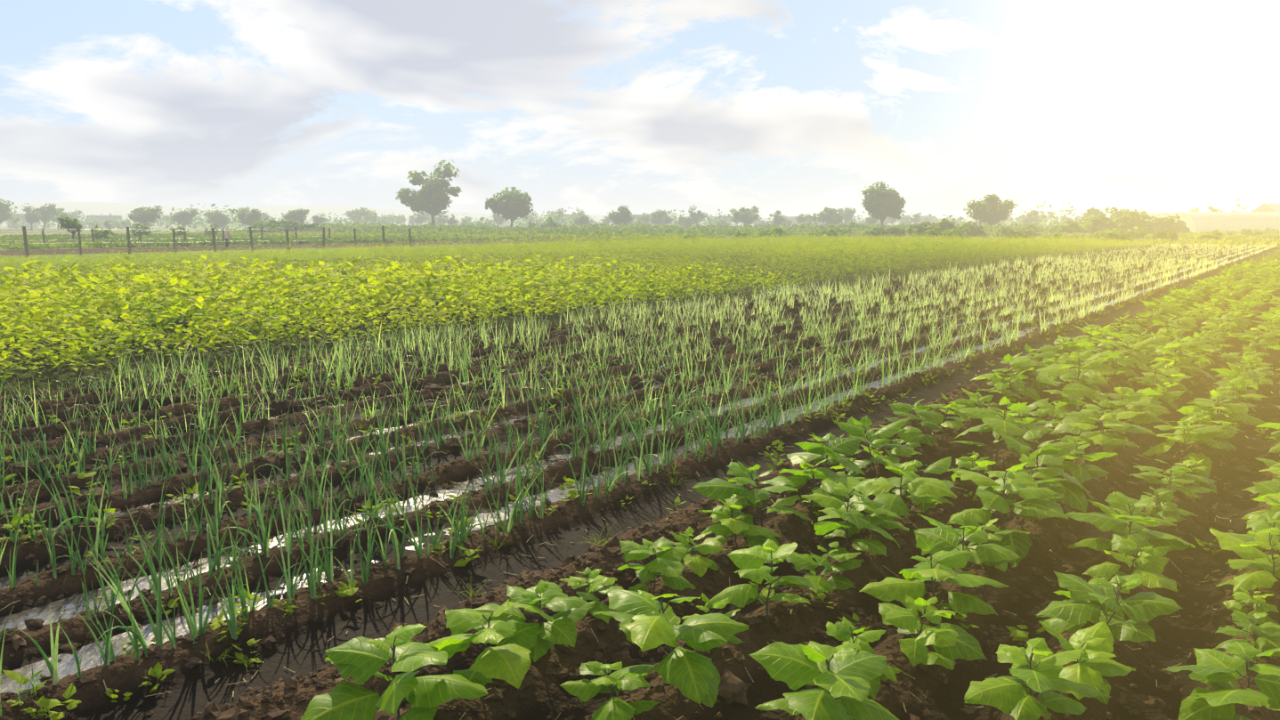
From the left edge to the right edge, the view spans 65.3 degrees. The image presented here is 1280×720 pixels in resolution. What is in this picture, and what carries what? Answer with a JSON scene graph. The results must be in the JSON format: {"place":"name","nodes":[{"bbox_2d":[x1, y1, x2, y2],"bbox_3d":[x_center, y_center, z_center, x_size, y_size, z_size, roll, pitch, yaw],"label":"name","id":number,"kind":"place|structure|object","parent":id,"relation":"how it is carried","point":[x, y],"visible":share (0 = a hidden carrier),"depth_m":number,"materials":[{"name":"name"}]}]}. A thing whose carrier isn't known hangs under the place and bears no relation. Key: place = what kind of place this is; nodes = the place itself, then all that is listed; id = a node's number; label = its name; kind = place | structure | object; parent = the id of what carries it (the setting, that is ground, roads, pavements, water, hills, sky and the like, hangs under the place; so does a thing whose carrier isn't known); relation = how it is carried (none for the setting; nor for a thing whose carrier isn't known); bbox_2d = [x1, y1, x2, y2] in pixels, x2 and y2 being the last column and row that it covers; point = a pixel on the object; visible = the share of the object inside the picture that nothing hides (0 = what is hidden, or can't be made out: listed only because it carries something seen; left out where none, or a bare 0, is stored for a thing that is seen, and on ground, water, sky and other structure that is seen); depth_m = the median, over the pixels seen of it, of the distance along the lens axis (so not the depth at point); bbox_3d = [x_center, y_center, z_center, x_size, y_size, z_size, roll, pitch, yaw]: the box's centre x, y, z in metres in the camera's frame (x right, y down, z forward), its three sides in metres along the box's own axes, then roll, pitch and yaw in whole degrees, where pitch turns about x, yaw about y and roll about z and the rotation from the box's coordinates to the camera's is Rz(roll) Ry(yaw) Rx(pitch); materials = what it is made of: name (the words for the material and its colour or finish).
{"place":"outdoors","nodes":[
{"label":"outdoors","id":0,"kind":"place"},
{"bbox_2d":[3,202,1075,224],"bbox_3d":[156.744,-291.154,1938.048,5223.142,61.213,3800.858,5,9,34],"label":"hills","id":1,"kind":"structure","parent":0,"point":[97,208],"depth_m":2373.20,"materials":[{"name":"green plant"}]},
{"bbox_2d":[0,231,1161,380],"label":"potato field","id":2,"kind":"structure","parent":0,"point":[174,294],"depth_m":23.48,"materials":[{"name":"green plant"}]},
{"bbox_2d":[0,224,1279,719],"bbox_3d":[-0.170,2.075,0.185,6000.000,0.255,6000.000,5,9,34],"label":"ground","id":3,"kind":"structure","parent":0,"point":[196,689],"depth_m":8.01,"materials":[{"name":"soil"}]},
{"bbox_2d":[22,226,412,256],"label":"fence posts","id":4,"kind":"object","parent":3,"relation":"on","point":[26,246],"visible":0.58,"depth_m":78.36,"materials":[{"name":"brown wood"}]},
{"bbox_2d":[0,227,406,244],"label":"fence wires","id":5,"kind":"object","parent":4,"relation":"attached to","point":[176,230],"visible":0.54,"depth_m":81.78,"materials":[{"name":"grey metal"}]},
{"bbox_2d":[0,362,796,716],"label":"onion plants","id":6,"kind":"object","parent":3,"relation":"on","point":[313,576],"visible":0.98,"depth_m":6.90,"materials":[{"name":"green plant"}]},
{"bbox_2d":[8,212,1046,228],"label":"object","id":7,"kind":"structure","parent":3,"relation":"on","point":[36,227],"depth_m":458.60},
{"bbox_2d":[0,160,1263,244],"bbox_3d":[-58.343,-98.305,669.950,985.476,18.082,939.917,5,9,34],"label":"trees","id":8,"kind":"object","parent":3,"relation":"on","point":[1123,224],"materials":[{"name":"green plant"}]},
{"bbox_2d":[0,247,1267,693],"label":"furrow water","id":9,"kind":"structure","parent":3,"relation":"on","point":[75,607],"depth_m":7.14,"materials":[{"name":"grey liquid"}]},
{"bbox_2d":[0,241,1277,448],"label":"onion plants","id":10,"kind":"object","parent":3,"relation":"on","point":[862,309],"visible":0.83,"depth_m":15.93,"materials":[{"name":"green plant"}]},
{"bbox_2d":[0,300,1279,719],"bbox_3d":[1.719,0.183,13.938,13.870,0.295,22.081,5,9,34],"label":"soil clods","id":11,"kind":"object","parent":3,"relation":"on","point":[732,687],"visible":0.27,"depth_m":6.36,"materials":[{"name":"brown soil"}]},
{"bbox_2d":[0,219,1279,250],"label":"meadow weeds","id":12,"kind":"object","parent":3,"relation":"on","point":[435,232],"visible":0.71,"depth_m":141.07,"materials":[{"name":"green plant"}]},
{"bbox_2d":[0,268,1279,719],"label":"weeds","id":13,"kind":"object","parent":3,"relation":"on","point":[351,589],"visible":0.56,"depth_m":6.90,"materials":[{"name":"green plant"}]},
{"bbox_2d":[300,285,1279,719],"bbox_3d":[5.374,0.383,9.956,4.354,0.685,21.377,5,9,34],"label":"leafy crop plants","id":14,"kind":"object","parent":3,"relation":"on","point":[851,678],"visible":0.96,"depth_m":5.19,"materials":[{"name":"green plant"}]},
{"bbox_2d":[1135,245,1279,329],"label":"leafy crop plants","id":15,"kind":"object","parent":3,"relation":"on","point":[1234,272],"visible":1,"depth_m":24.56,"materials":[{"name":"green plant"}]},
{"bbox_2d":[1140,211,1279,233],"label":"hill","id":16,"kind":"structure","parent":3,"relation":"on","point":[1217,222],"depth_m":190.10,"materials":[{"name":"green plant"}]},
{"bbox_2d":[1146,211,1279,227],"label":"polytunnel frame","id":17,"kind":"object","parent":3,"relation":"on","point":[1219,214],"visible":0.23,"depth_m":192.83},
{"bbox_2d":[0,0,1279,218],"label":"sky","id":18,"kind":"structure","parent":0,"point":[792,108],"materials":[{"name":"white"}]},
{"bbox_2d":[6,202,1279,221],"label":"house roofs","id":19,"kind":"structure","parent":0,"point":[1269,207],"depth_m":435.60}
]}

